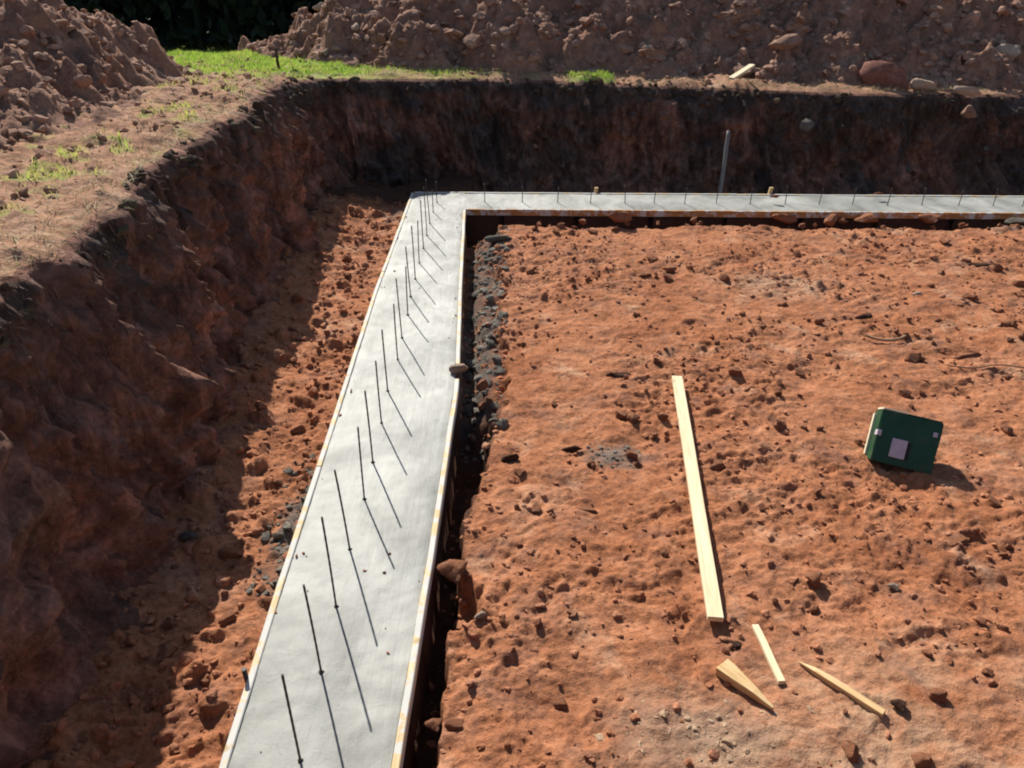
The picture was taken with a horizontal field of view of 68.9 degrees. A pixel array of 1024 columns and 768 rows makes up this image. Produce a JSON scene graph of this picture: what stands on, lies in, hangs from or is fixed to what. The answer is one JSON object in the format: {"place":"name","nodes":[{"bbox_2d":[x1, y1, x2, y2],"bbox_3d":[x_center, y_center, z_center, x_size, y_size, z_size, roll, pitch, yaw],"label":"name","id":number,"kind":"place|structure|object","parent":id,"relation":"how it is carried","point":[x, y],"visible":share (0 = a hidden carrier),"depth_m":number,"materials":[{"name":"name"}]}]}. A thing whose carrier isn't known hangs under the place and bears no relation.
{"place":"outdoors","nodes":[
{"label":"outdoors","id":0,"kind":"place"},
{"bbox_2d":[0,78,1023,767],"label":"excavation bank","id":1,"kind":"structure","parent":0,"point":[90,476],"depth_m":5.87,"materials":[{"name":"soil"}]},
{"bbox_2d":[0,76,1005,347],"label":"sod clumps","id":2,"kind":"object","parent":1,"relation":"on","point":[30,304],"visible":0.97,"depth_m":6.99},
{"bbox_2d":[2,81,1009,424],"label":"root fibres","id":3,"kind":"object","parent":1,"relation":"hanging from","point":[274,171],"visible":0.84,"depth_m":5.60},
{"bbox_2d":[728,64,754,79],"bbox_3d":[3.201,-4.347,10.394,0.499,0.032,0.092,-37,45,-25],"label":"board offcut","id":4,"kind":"object","parent":1,"relation":"on","point":[742,71],"visible":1,"depth_m":10.37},
{"bbox_2d":[799,118,814,132],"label":"bank stone","id":5,"kind":"object","parent":1,"relation":"in","point":[806,125],"visible":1,"depth_m":10.24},
{"bbox_2d":[953,86,980,95],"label":"boulder","id":6,"kind":"object","parent":1,"relation":"on","point":[967,91],"visible":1,"depth_m":10.27,"materials":[{"name":"beige stone"}]},
{"bbox_2d":[959,105,976,117],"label":"bank stone","id":7,"kind":"object","parent":1,"relation":"in","point":[968,111],"visible":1,"depth_m":10.37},
{"bbox_2d":[0,31,1023,278],"bbox_3d":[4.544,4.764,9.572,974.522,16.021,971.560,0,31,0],"label":"ground","id":8,"kind":"structure","parent":0,"point":[14,223],"depth_m":5.83,"materials":[{"name":"soil"}]},
{"bbox_2d":[0,0,183,154],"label":"soil heap","id":9,"kind":"object","parent":8,"relation":"on","point":[126,51],"visible":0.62,"depth_m":7.06,"materials":[{"name":"soil"}]},
{"bbox_2d":[0,0,203,141],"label":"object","id":10,"kind":"object","parent":9,"relation":"on","point":[83,81],"visible":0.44,"depth_m":7.20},
{"bbox_2d":[63,0,324,50],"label":"wood","id":11,"kind":"object","parent":8,"relation":"on","point":[220,22],"visible":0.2,"depth_m":25.20,"materials":[{"name":"green plant"}]},
{"bbox_2d":[0,48,614,215],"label":"grass","id":12,"kind":"structure","parent":8,"relation":"on","point":[238,55],"depth_m":10.47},
{"bbox_2d":[0,62,989,273],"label":"dry straw","id":13,"kind":"object","parent":8,"relation":"on","point":[178,135],"visible":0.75,"depth_m":5.82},
{"bbox_2d":[0,57,1021,207],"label":"soil crumbs","id":14,"kind":"object","parent":8,"relation":"on","point":[11,173],"visible":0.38,"depth_m":7.22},
{"bbox_2d":[237,0,1023,90],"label":"soil heap","id":15,"kind":"object","parent":8,"relation":"on","point":[560,51],"visible":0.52,"depth_m":11.23,"materials":[{"name":"soil"}]},
{"bbox_2d":[351,23,359,31],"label":"heap stone","id":16,"kind":"object","parent":15,"relation":"on","point":[355,27],"visible":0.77,"depth_m":11.33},
{"bbox_2d":[510,21,518,34],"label":"heap stone","id":17,"kind":"object","parent":15,"relation":"on","point":[514,26],"visible":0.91,"depth_m":10.80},
{"bbox_2d":[249,0,1023,89],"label":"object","id":18,"kind":"object","parent":15,"relation":"on","point":[471,41],"visible":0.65,"depth_m":11.20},
{"bbox_2d":[637,49,666,55],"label":"boulder","id":19,"kind":"object","parent":15,"relation":"on","point":[652,52],"visible":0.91,"depth_m":10.89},
{"bbox_2d":[659,0,673,8],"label":"boulder","id":20,"kind":"object","parent":15,"relation":"on","point":[664,3],"visible":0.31,"depth_m":11.53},
{"bbox_2d":[728,30,739,38],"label":"heap stone","id":21,"kind":"object","parent":15,"relation":"on","point":[732,33],"visible":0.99,"depth_m":11.25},
{"bbox_2d":[732,0,744,6],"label":"heap stone","id":22,"kind":"object","parent":15,"relation":"on","point":[738,3],"visible":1,"depth_m":11.29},
{"bbox_2d":[767,34,803,50],"bbox_3d":[4.024,-5.011,10.944,0.565,0.220,0.244,-13,33,-21],"label":"boulder","id":23,"kind":"object","parent":15,"relation":"on","point":[787,42],"visible":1,"depth_m":10.89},
{"bbox_2d":[995,43,1021,59],"bbox_3d":[7.490,-5.006,11.277,0.456,0.258,0.323,-10,28,-3],"label":"boulder","id":24,"kind":"object","parent":15,"relation":"on","point":[1010,51],"visible":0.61,"depth_m":11.22,"materials":[{"name":"beige stone"}]},
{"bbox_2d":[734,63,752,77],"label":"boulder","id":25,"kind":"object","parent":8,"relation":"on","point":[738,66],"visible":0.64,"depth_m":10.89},
{"bbox_2d":[859,61,908,91],"bbox_3d":[5.364,-4.391,10.773,0.715,0.442,0.344,20,21,11],"label":"boulder","id":26,"kind":"object","parent":8,"relation":"on","point":[884,74],"visible":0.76,"depth_m":10.64,"materials":[{"name":"red stone"}]},
{"bbox_2d":[910,78,936,90],"bbox_3d":[5.879,-4.260,10.668,0.429,0.177,0.172,6,44,-8],"label":"boulder","id":27,"kind":"object","parent":8,"relation":"on","point":[917,84],"visible":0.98,"depth_m":10.60,"materials":[{"name":"beige stone"}]},
{"bbox_2d":[22,174,1023,767],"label":"pit floor","id":28,"kind":"structure","parent":0,"point":[970,722],"depth_m":4.40,"materials":[{"name":"red soil"}]},
{"bbox_2d":[78,731,86,742],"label":"clod","id":29,"kind":"object","parent":28,"relation":"on","point":[82,737],"visible":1,"depth_m":3.11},
{"bbox_2d":[142,703,153,712],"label":"clod","id":30,"kind":"object","parent":28,"relation":"on","point":[147,708],"visible":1,"depth_m":3.28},
{"bbox_2d":[157,643,175,664],"bbox_3d":[-1.633,1.282,3.524,0.072,0.058,0.107,-9,34,17],"label":"clod","id":31,"kind":"object","parent":28,"relation":"on","point":[165,651],"visible":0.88,"depth_m":3.52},
{"bbox_2d":[160,617,176,627],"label":"clod","id":32,"kind":"object","parent":28,"relation":"on","point":[169,622],"visible":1,"depth_m":3.68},
{"bbox_2d":[178,531,197,540],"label":"soil clod","id":33,"kind":"object","parent":28,"relation":"on","point":[185,535],"visible":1,"depth_m":4.12,"materials":[{"name":"grey soil"}]},
{"bbox_2d":[200,677,209,685],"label":"clod","id":34,"kind":"object","parent":28,"relation":"on","point":[204,681],"visible":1,"depth_m":3.40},
{"bbox_2d":[218,610,236,625],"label":"soil clod","id":35,"kind":"object","parent":28,"relation":"on","point":[227,617],"visible":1,"depth_m":3.72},
{"bbox_2d":[218,547,242,558],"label":"soil clod","id":36,"kind":"object","parent":28,"relation":"on","point":[227,552],"visible":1,"depth_m":4.11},
{"bbox_2d":[241,667,248,683],"bbox_3d":[-1.173,1.404,3.363,0.022,0.360,0.022,0,31,0],"label":"steel pin","id":37,"kind":"object","parent":28,"relation":"in","point":[245,673],"visible":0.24,"depth_m":3.28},
{"bbox_2d":[254,401,267,408],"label":"clod","id":38,"kind":"object","parent":28,"relation":"on","point":[259,405],"visible":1,"depth_m":5.14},
{"bbox_2d":[291,292,303,302],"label":"clod","id":39,"kind":"object","parent":28,"relation":"on","point":[296,297],"visible":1,"depth_m":6.70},
{"bbox_2d":[290,424,305,433],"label":"clod","id":40,"kind":"object","parent":28,"relation":"on","point":[299,428],"visible":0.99,"depth_m":5.13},
{"bbox_2d":[341,254,352,261],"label":"clod","id":41,"kind":"object","parent":28,"relation":"on","point":[346,258],"visible":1,"depth_m":7.78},
{"bbox_2d":[424,718,441,732],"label":"soil clod","id":42,"kind":"object","parent":28,"relation":"on","point":[432,724],"visible":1,"depth_m":3.19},
{"bbox_2d":[246,225,640,595],"bbox_3d":[-0.297,-0.225,6.417,2.298,0.469,5.822,0,31,0],"label":"concrete rubble","id":43,"kind":"object","parent":28,"relation":"on","point":[502,424],"visible":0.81,"depth_m":5.91,"materials":[{"name":"concrete"}]},
{"bbox_2d":[436,559,467,583],"bbox_3d":[-0.295,0.988,3.902,0.165,0.104,0.144,-12,33,-20],"label":"soil clod","id":44,"kind":"object","parent":28,"relation":"on","point":[451,570],"visible":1,"depth_m":3.88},
{"bbox_2d":[444,717,464,730],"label":"soil clod","id":45,"kind":"object","parent":28,"relation":"on","point":[451,724],"visible":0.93,"depth_m":3.19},
{"bbox_2d":[456,210,465,363],"bbox_3d":[-0.502,-1.107,7.426,0.040,0.075,3.853,-1,31,-2],"label":"form board","id":46,"kind":"object","parent":28,"relation":"on","point":[458,339],"visible":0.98,"depth_m":6.89,"materials":[{"name":"brown wood"}]},
{"bbox_2d":[474,610,485,618],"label":"soil clod","id":47,"kind":"object","parent":28,"relation":"on","point":[481,614],"visible":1,"depth_m":3.62,"materials":[{"name":"beige soil"}]},
{"bbox_2d":[476,378,488,391],"bbox_3d":[-0.222,-0.005,5.582,0.098,0.085,0.111,-5,31,7],"label":"stone block","id":48,"kind":"object","parent":28,"relation":"on","point":[482,385],"depth_m":5.55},
{"bbox_2d":[484,235,511,242],"bbox_3d":[-0.155,-1.643,8.436,0.322,0.083,0.113,-6,26,-5],"label":"concrete lump","id":49,"kind":"object","parent":28,"relation":"on","point":[493,238],"visible":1,"depth_m":8.40,"materials":[{"name":"concrete"}]},
{"bbox_2d":[501,453,518,461],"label":"soil clod","id":50,"kind":"object","parent":28,"relation":"on","point":[510,457],"visible":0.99,"depth_m":4.82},
{"bbox_2d":[514,468,525,475],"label":"soil clod","id":51,"kind":"object","parent":28,"relation":"on","point":[519,471],"visible":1,"depth_m":4.70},
{"bbox_2d":[29,191,1023,767],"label":"soil crumbs","id":52,"kind":"object","parent":28,"relation":"on","point":[189,657],"visible":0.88,"depth_m":4.51,"materials":[{"name":"soil"}]},
{"bbox_2d":[531,502,540,511],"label":"clod","id":53,"kind":"object","parent":28,"relation":"on","point":[536,506],"visible":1,"depth_m":4.39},
{"bbox_2d":[552,696,567,709],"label":"clod","id":54,"kind":"object","parent":28,"relation":"on","point":[560,703],"visible":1,"depth_m":3.27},
{"bbox_2d":[561,445,581,450],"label":"soil clod","id":55,"kind":"object","parent":28,"relation":"on","point":[574,448],"visible":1,"depth_m":4.92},
{"bbox_2d":[577,507,597,512],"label":"soil clod","id":56,"kind":"object","parent":28,"relation":"on","point":[590,509],"visible":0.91,"depth_m":4.40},
{"bbox_2d":[606,372,630,377],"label":"soil clod","id":57,"kind":"object","parent":28,"relation":"on","point":[617,374],"visible":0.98,"depth_m":5.69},
{"bbox_2d":[608,211,632,222],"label":"soil clod","id":58,"kind":"object","parent":28,"relation":"on","point":[623,216],"visible":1,"depth_m":8.77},
{"bbox_2d":[615,411,628,419],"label":"clod","id":59,"kind":"object","parent":28,"relation":"on","point":[621,415],"visible":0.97,"depth_m":5.20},
{"bbox_2d":[228,180,1023,767],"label":"concrete footing","id":60,"kind":"object","parent":28,"relation":"on","point":[330,684],"visible":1,"depth_m":4.30,"materials":[{"name":"concrete"}]},
{"bbox_2d":[219,467,321,767],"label":"form board","id":61,"kind":"object","parent":60,"relation":"attached to","point":[236,725],"visible":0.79,"depth_m":3.51,"materials":[{"name":"brown wood"}]},
{"bbox_2d":[316,272,384,467],"bbox_3d":[-1.240,-0.272,6.014,0.042,0.076,3.172,-1,31,-1],"label":"form board","id":62,"kind":"object","parent":60,"relation":"attached to","point":[321,459],"visible":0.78,"depth_m":5.55,"materials":[{"name":"brown wood"}]},
{"bbox_2d":[260,216,459,751],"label":"soil crumbs","id":63,"kind":"object","parent":60,"relation":"on","point":[383,572],"visible":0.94,"depth_m":3.97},
{"bbox_2d":[381,193,413,271],"bbox_3d":[-1.281,-1.768,8.545,0.036,0.074,2.690,0,31,0],"label":"form board","id":64,"kind":"object","parent":60,"relation":"attached to","point":[384,268],"visible":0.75,"depth_m":8.30,"materials":[{"name":"brown wood"}]},
{"bbox_2d":[391,379,459,767],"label":"form board","id":65,"kind":"object","parent":60,"relation":"attached to","point":[402,729],"visible":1,"depth_m":3.67,"materials":[{"name":"brown wood"}]},
{"bbox_2d":[449,363,467,373],"bbox_3d":[-0.406,-0.116,5.656,0.152,0.080,0.069,-14,35,-17],"label":"stone block","id":66,"kind":"object","parent":60,"relation":"on","point":[457,368],"depth_m":5.62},
{"bbox_2d":[414,192,736,195],"bbox_3d":[0.816,-2.443,9.685,4.171,0.075,0.035,1,31,1],"label":"form board","id":67,"kind":"object","parent":60,"relation":"attached to","point":[578,193],"visible":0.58,"depth_m":9.66,"materials":[{"name":"brown wood"}]},
{"bbox_2d":[737,194,1023,196],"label":"form board","id":68,"kind":"object","parent":60,"relation":"attached to","point":[877,195],"visible":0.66,"depth_m":9.57,"materials":[{"name":"brown wood"}]},
{"bbox_2d":[466,209,795,216],"bbox_3d":[1.432,-2.077,9.067,3.976,0.074,0.036,1,31,1],"label":"form board","id":69,"kind":"object","parent":28,"relation":"on","point":[644,213],"visible":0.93,"depth_m":9.05,"materials":[{"name":"brown wood"}]},
{"bbox_2d":[625,450,637,459],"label":"clod","id":70,"kind":"object","parent":28,"relation":"on","point":[631,454],"visible":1,"depth_m":4.82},
{"bbox_2d":[626,412,639,423],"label":"clod","id":71,"kind":"object","parent":28,"relation":"on","point":[632,417],"visible":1,"depth_m":5.16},
{"bbox_2d":[657,412,668,420],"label":"clod","id":72,"kind":"object","parent":28,"relation":"on","point":[661,416],"visible":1,"depth_m":5.16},
{"bbox_2d":[663,272,672,281],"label":"clod","id":73,"kind":"object","parent":28,"relation":"on","point":[667,277],"visible":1,"depth_m":7.36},
{"bbox_2d":[663,266,676,272],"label":"clod","id":74,"kind":"object","parent":28,"relation":"on","point":[671,269],"visible":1,"depth_m":7.55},
{"bbox_2d":[672,376,723,621],"bbox_3d":[1.111,0.545,4.603,0.078,0.031,2.324,3,31,5],"label":"plank","id":75,"kind":"object","parent":28,"relation":"on","point":[712,600],"visible":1,"depth_m":4.27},
{"bbox_2d":[710,459,725,469],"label":"clod","id":76,"kind":"object","parent":28,"relation":"on","point":[717,464],"visible":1,"depth_m":4.72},
{"bbox_2d":[718,273,729,280],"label":"clod","id":77,"kind":"object","parent":28,"relation":"on","point":[724,276],"visible":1,"depth_m":7.35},
{"bbox_2d":[718,131,730,193],"bbox_3d":[2.866,-2.979,10.078,0.064,0.847,0.061,8,7,13],"label":"grey pole","id":78,"kind":"object","parent":28,"relation":"on","point":[723,169],"visible":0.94,"depth_m":10.06,"materials":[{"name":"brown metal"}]},
{"bbox_2d":[593,686,868,767],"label":"wood chips","id":79,"kind":"object","parent":28,"relation":"on","point":[600,736],"visible":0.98,"depth_m":3.14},
{"bbox_2d":[723,640,741,648],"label":"soil clod","id":80,"kind":"object","parent":28,"relation":"on","point":[737,644],"visible":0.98,"depth_m":3.53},
{"bbox_2d":[727,367,742,375],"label":"clod","id":81,"kind":"object","parent":28,"relation":"on","point":[735,371],"visible":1,"depth_m":5.72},
{"bbox_2d":[715,659,773,709],"bbox_3d":[1.040,1.340,3.308,0.085,0.045,0.278,-21,35,-32],"label":"wood wedge","id":82,"kind":"object","parent":28,"relation":"on","point":[732,673],"visible":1,"depth_m":3.32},
{"bbox_2d":[751,624,785,684],"bbox_3d":[1.194,1.255,3.484,0.035,0.023,0.341,-2,28,-3],"label":"wood stick","id":83,"kind":"object","parent":28,"relation":"on","point":[769,655],"visible":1,"depth_m":3.46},
{"bbox_2d":[774,421,786,431],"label":"clod","id":84,"kind":"object","parent":28,"relation":"on","point":[780,426],"visible":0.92,"depth_m":5.07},
{"bbox_2d":[771,214,797,223],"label":"soil clod","id":85,"kind":"object","parent":28,"relation":"on","point":[785,218],"visible":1,"depth_m":8.79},
{"bbox_2d":[795,367,803,377],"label":"clod","id":86,"kind":"object","parent":28,"relation":"on","point":[799,372],"visible":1,"depth_m":5.79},
{"bbox_2d":[803,571,821,588],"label":"clod","id":87,"kind":"object","parent":28,"relation":"on","point":[814,578],"visible":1,"depth_m":3.85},
{"bbox_2d":[809,605,819,613],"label":"clod","id":88,"kind":"object","parent":28,"relation":"on","point":[814,609],"visible":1,"depth_m":3.73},
{"bbox_2d":[814,318,824,324],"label":"clod","id":89,"kind":"object","parent":28,"relation":"on","point":[818,321],"visible":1,"depth_m":6.51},
{"bbox_2d":[824,214,837,225],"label":"soil clod","id":90,"kind":"object","parent":28,"relation":"on","point":[830,220],"visible":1,"depth_m":8.80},
{"bbox_2d":[799,661,885,717],"bbox_3d":[1.460,1.348,3.324,0.034,0.032,0.389,-26,38,-37],"label":"thin stake","id":91,"kind":"object","parent":28,"relation":"on","point":[856,696],"visible":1,"depth_m":3.30,"materials":[{"name":"brown wood"}]},
{"bbox_2d":[841,740,858,762],"bbox_3d":[1.388,1.501,3.068,0.074,0.052,0.094,-28,22,-20],"label":"clod","id":92,"kind":"object","parent":28,"relation":"on","point":[850,749],"visible":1,"depth_m":3.05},
{"bbox_2d":[855,313,871,318],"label":"soil clod","id":93,"kind":"object","parent":28,"relation":"on","point":[865,316],"visible":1,"depth_m":6.61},
{"bbox_2d":[854,212,878,222],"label":"soil clod","id":94,"kind":"object","parent":28,"relation":"on","point":[868,217],"visible":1,"depth_m":8.81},
{"bbox_2d":[865,334,906,341],"bbox_3d":[3.150,-0.387,6.261,0.352,0.027,0.106,0,31,0],"label":"curved root","id":95,"kind":"object","parent":28,"relation":"on","point":[881,339],"visible":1,"depth_m":6.24,"materials":[{"name":"brown wood"}]},
{"bbox_2d":[887,583,898,590],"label":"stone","id":96,"kind":"object","parent":28,"relation":"on","point":[894,586],"visible":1,"depth_m":3.86,"materials":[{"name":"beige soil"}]},
{"bbox_2d":[890,699,905,711],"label":"soil clod","id":97,"kind":"object","parent":28,"relation":"on","point":[899,704],"visible":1,"depth_m":3.23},
{"bbox_2d":[864,407,943,473],"bbox_3d":[2.514,0.362,4.808,0.381,0.347,0.183,14,0,12],"label":"green box","id":98,"kind":"object","parent":28,"relation":"on","point":[901,439],"visible":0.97,"depth_m":4.73,"materials":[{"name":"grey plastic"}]},
{"bbox_2d":[897,388,911,398],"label":"clod","id":99,"kind":"object","parent":28,"relation":"on","point":[904,392],"visible":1,"depth_m":5.58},
{"bbox_2d":[795,211,1023,218],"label":"form board","id":100,"kind":"object","parent":28,"relation":"on","point":[914,215],"visible":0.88,"depth_m":8.98,"materials":[{"name":"brown wood"}]},
{"bbox_2d":[904,352,921,361],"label":"clod","id":101,"kind":"object","parent":28,"relation":"on","point":[914,357],"visible":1,"depth_m":5.95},
{"bbox_2d":[911,752,931,767],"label":"clod","id":102,"kind":"object","parent":28,"relation":"on","point":[921,759],"visible":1,"depth_m":3.01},
{"bbox_2d":[921,649,932,657],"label":"clod","id":103,"kind":"object","parent":28,"relation":"on","point":[925,652],"visible":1,"depth_m":3.48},
{"bbox_2d":[918,213,941,222],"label":"soil clod","id":104,"kind":"object","parent":28,"relation":"on","point":[930,218],"visible":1,"depth_m":8.79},
{"bbox_2d":[927,688,947,702],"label":"clod","id":105,"kind":"object","parent":28,"relation":"on","point":[938,695],"visible":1,"depth_m":3.27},
{"bbox_2d":[946,533,969,546],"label":"soil clod","id":106,"kind":"object","parent":28,"relation":"on","point":[954,538],"visible":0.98,"depth_m":4.13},
{"bbox_2d":[952,352,981,358],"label":"soil clod","id":107,"kind":"object","parent":28,"relation":"on","point":[962,355],"visible":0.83,"depth_m":6.05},
{"bbox_2d":[962,293,977,300],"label":"clod","id":108,"kind":"object","parent":28,"relation":"on","point":[969,296],"visible":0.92,"depth_m":6.93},
{"bbox_2d":[947,364,1023,367],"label":"thin twig","id":109,"kind":"object","parent":28,"relation":"on","point":[987,366],"visible":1,"depth_m":5.83,"materials":[{"name":"brown wood"}]},
{"bbox_2d":[981,668,993,675],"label":"clod","id":110,"kind":"object","parent":28,"relation":"on","point":[987,671],"visible":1,"depth_m":3.39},
{"bbox_2d":[988,494,1000,506],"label":"clod","id":111,"kind":"object","parent":28,"relation":"on","point":[994,502],"visible":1,"depth_m":4.44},
{"bbox_2d":[993,263,1003,270],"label":"clod","id":112,"kind":"object","parent":28,"relation":"on","point":[998,267],"visible":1,"depth_m":7.59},
{"bbox_2d":[995,624,1008,631],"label":"clod","id":113,"kind":"object","parent":28,"relation":"on","point":[1003,628],"visible":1,"depth_m":3.65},
{"bbox_2d":[1001,320,1011,327],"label":"clod","id":114,"kind":"object","parent":28,"relation":"on","point":[1006,323],"visible":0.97,"depth_m":6.46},
{"bbox_2d":[1000,424,1013,435],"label":"clod","id":115,"kind":"object","parent":28,"relation":"on","point":[1006,429],"visible":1,"depth_m":5.10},
{"bbox_2d":[1004,217,1023,225],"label":"concrete lump","id":116,"kind":"object","parent":28,"relation":"on","point":[1015,220],"visible":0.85,"depth_m":8.78,"materials":[{"name":"concrete"}]},
{"bbox_2d":[1012,280,1023,286],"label":"clod","id":117,"kind":"object","parent":28,"relation":"on","point":[1019,283],"visible":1,"depth_m":7.32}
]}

